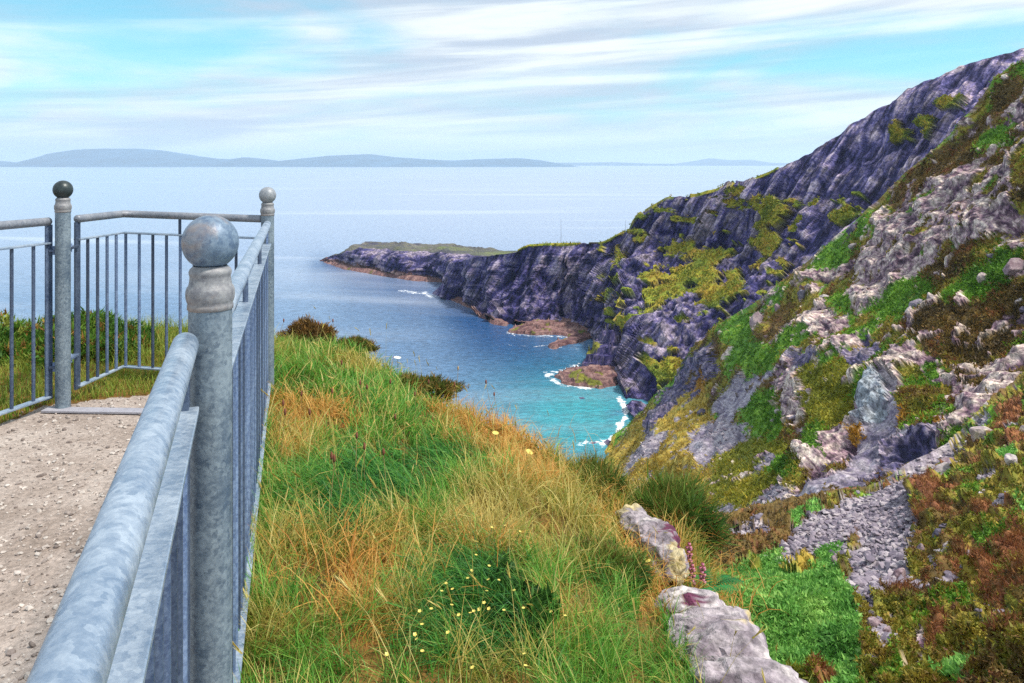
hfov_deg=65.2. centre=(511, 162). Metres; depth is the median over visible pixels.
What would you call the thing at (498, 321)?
rock shelf
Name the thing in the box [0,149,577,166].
hills
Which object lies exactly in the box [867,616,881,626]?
boulder
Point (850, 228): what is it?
boulder
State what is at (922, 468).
boulder
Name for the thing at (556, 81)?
sky
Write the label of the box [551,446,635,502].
grass tuft
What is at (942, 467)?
boulder
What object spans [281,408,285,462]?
plantain head
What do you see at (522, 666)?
buttercup
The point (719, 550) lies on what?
heather bush
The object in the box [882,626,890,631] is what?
boulder
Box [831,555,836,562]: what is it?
boulder
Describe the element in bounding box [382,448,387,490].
plantain head
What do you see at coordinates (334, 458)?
plantain head
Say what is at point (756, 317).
boulder
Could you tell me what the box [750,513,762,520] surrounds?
boulder
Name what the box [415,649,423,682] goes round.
buttercup
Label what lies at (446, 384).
heather bush
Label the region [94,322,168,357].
gorse bush
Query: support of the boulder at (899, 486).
on the gully side
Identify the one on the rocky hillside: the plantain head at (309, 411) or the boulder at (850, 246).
the boulder at (850, 246)
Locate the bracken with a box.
[712,440,1023,682]
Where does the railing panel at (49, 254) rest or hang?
attached to the fence post at (62, 190)
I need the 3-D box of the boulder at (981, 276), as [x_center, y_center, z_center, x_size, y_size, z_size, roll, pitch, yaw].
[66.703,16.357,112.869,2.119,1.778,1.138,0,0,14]
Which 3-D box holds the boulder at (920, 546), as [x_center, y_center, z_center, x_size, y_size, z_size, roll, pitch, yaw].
[16.850,16.042,33.031,0.294,0.663,0.354,0,0,-43]
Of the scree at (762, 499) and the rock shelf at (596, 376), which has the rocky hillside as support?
the scree at (762, 499)
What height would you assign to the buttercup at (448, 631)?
0.104 m
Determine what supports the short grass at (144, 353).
on the ground at (364, 678)
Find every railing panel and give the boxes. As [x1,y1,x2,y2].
[0,217,54,415]
[26,332,198,682]
[71,210,260,389]
[231,221,270,682]
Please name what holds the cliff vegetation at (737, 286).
on the cliff
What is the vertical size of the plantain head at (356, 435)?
0.238 m
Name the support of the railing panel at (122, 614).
attached to the fence post at (209, 245)
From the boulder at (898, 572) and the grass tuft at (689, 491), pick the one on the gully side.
the boulder at (898, 572)
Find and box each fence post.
[52,180,72,408]
[181,215,238,682]
[259,187,275,394]
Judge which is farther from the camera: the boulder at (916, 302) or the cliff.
the cliff
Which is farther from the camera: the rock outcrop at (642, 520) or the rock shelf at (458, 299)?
the rock shelf at (458, 299)
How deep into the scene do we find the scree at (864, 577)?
38.83 m
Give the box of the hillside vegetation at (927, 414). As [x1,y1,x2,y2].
[602,59,1023,513]
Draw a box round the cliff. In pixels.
[432,48,1023,416]
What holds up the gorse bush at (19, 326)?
on the ground at (364, 678)
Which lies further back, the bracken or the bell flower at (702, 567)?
the bracken
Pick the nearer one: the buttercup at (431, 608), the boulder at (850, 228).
the buttercup at (431, 608)
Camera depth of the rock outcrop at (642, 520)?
3.89 m
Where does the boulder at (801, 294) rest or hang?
on the rocky hillside
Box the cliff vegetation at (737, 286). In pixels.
[521,92,967,380]
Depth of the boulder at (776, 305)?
186.94 m
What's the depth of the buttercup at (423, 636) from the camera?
2.26 m
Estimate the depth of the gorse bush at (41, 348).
5.39 m
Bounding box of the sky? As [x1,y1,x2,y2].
[0,0,1023,163]
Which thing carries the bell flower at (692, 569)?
on the ground at (364, 678)
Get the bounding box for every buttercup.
[384,652,387,682]
[411,632,416,672]
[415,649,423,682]
[420,623,424,662]
[428,607,432,639]
[446,630,453,668]
[520,653,525,682]
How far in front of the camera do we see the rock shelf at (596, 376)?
332.88 m
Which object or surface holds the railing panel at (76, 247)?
attached to the fence post at (62, 190)
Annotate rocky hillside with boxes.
[602,57,1023,512]
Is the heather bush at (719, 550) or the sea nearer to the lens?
the heather bush at (719, 550)
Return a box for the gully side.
[711,372,1023,682]
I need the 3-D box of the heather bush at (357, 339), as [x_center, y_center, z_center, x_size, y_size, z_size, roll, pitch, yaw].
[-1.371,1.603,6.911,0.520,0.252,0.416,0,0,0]
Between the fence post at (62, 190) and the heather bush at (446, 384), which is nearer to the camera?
the fence post at (62, 190)
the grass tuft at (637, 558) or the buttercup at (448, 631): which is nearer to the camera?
the buttercup at (448, 631)
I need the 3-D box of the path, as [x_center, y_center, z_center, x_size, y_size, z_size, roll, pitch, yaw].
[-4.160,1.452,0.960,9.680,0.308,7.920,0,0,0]
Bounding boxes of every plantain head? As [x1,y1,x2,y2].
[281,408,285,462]
[308,408,316,454]
[330,451,339,485]
[330,454,335,511]
[355,432,358,485]
[363,442,365,477]
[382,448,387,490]
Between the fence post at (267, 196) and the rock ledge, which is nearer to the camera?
the fence post at (267, 196)
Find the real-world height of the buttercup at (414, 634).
0.105 m
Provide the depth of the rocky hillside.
140.36 m
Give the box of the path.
[0,394,149,682]
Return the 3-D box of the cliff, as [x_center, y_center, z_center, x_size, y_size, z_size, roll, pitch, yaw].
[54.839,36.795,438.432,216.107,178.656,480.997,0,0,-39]
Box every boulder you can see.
[697,408,705,415]
[749,311,762,330]
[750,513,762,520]
[774,303,780,310]
[797,289,805,298]
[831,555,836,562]
[846,224,856,235]
[848,243,856,249]
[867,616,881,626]
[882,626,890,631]
[891,568,905,578]
[895,482,903,490]
[909,299,921,307]
[917,543,924,549]
[918,464,934,473]
[926,292,933,299]
[932,462,950,474]
[932,528,944,537]
[938,457,954,462]
[969,426,991,441]
[977,272,988,283]
[1003,258,1023,275]
[1004,453,1016,465]
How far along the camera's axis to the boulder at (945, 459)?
53.65 m
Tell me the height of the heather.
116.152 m
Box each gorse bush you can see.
[0,307,54,369]
[0,307,148,370]
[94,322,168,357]
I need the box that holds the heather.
[711,372,1023,682]
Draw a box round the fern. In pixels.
[694,566,744,593]
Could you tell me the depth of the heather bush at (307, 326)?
6.86 m
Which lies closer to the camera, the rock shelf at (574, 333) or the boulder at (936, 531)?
the boulder at (936, 531)
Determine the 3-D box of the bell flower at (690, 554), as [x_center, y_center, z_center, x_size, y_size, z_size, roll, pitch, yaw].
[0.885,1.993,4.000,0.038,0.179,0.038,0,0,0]
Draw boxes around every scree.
[620,405,785,510]
[730,390,1018,645]
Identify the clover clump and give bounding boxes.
[424,541,563,666]
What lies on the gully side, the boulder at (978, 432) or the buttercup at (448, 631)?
the boulder at (978, 432)
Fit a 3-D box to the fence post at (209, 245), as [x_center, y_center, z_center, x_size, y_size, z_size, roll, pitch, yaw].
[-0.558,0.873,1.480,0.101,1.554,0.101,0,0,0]
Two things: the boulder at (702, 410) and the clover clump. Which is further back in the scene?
the boulder at (702, 410)
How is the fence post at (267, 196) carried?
on the ground at (364, 678)
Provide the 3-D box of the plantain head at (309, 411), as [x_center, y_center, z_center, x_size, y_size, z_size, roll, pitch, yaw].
[-0.942,1.290,3.786,0.043,0.263,0.012,0,0,-23]
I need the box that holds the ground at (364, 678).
[0,326,710,682]
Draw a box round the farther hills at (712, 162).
[448,158,787,165]
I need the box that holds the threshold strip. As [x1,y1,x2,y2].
[41,407,143,413]
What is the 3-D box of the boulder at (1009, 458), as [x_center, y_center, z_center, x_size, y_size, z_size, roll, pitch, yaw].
[22.791,13.633,36.606,0.532,0.604,0.546,0,0,19]
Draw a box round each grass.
[0,311,333,682]
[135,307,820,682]
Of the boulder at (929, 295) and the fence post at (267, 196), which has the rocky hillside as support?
the boulder at (929, 295)
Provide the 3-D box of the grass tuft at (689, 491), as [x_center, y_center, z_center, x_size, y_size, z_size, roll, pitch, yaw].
[0.942,2.086,4.737,0.783,0.609,0.884,0,0,-34]
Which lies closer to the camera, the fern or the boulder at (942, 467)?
the fern
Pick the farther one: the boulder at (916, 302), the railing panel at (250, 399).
the boulder at (916, 302)
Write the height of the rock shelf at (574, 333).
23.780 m
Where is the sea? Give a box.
[0,166,783,460]
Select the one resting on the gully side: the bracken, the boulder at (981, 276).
the bracken
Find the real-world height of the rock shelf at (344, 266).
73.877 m
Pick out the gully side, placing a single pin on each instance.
(910, 467)
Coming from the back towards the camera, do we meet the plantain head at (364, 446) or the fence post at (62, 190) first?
the fence post at (62, 190)
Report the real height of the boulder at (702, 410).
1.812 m
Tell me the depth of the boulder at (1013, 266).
107.70 m
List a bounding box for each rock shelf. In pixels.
[324,261,441,281]
[451,296,470,307]
[478,313,508,325]
[508,317,591,348]
[554,364,617,388]
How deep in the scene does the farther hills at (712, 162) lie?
25613.89 m
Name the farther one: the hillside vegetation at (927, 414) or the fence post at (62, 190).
the hillside vegetation at (927, 414)
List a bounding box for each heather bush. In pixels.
[274,314,340,343]
[336,334,380,353]
[388,370,469,404]
[699,500,724,561]
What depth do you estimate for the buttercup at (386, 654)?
2.06 m
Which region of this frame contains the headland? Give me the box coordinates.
[320,241,516,278]
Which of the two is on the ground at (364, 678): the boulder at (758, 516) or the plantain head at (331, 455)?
the plantain head at (331, 455)
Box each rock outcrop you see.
[614,503,689,588]
[654,585,807,682]
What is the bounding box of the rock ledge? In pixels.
[581,324,620,366]
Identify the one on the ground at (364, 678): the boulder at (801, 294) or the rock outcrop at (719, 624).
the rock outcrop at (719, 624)
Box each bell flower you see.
[685,542,692,574]
[688,563,695,584]
[699,562,705,587]

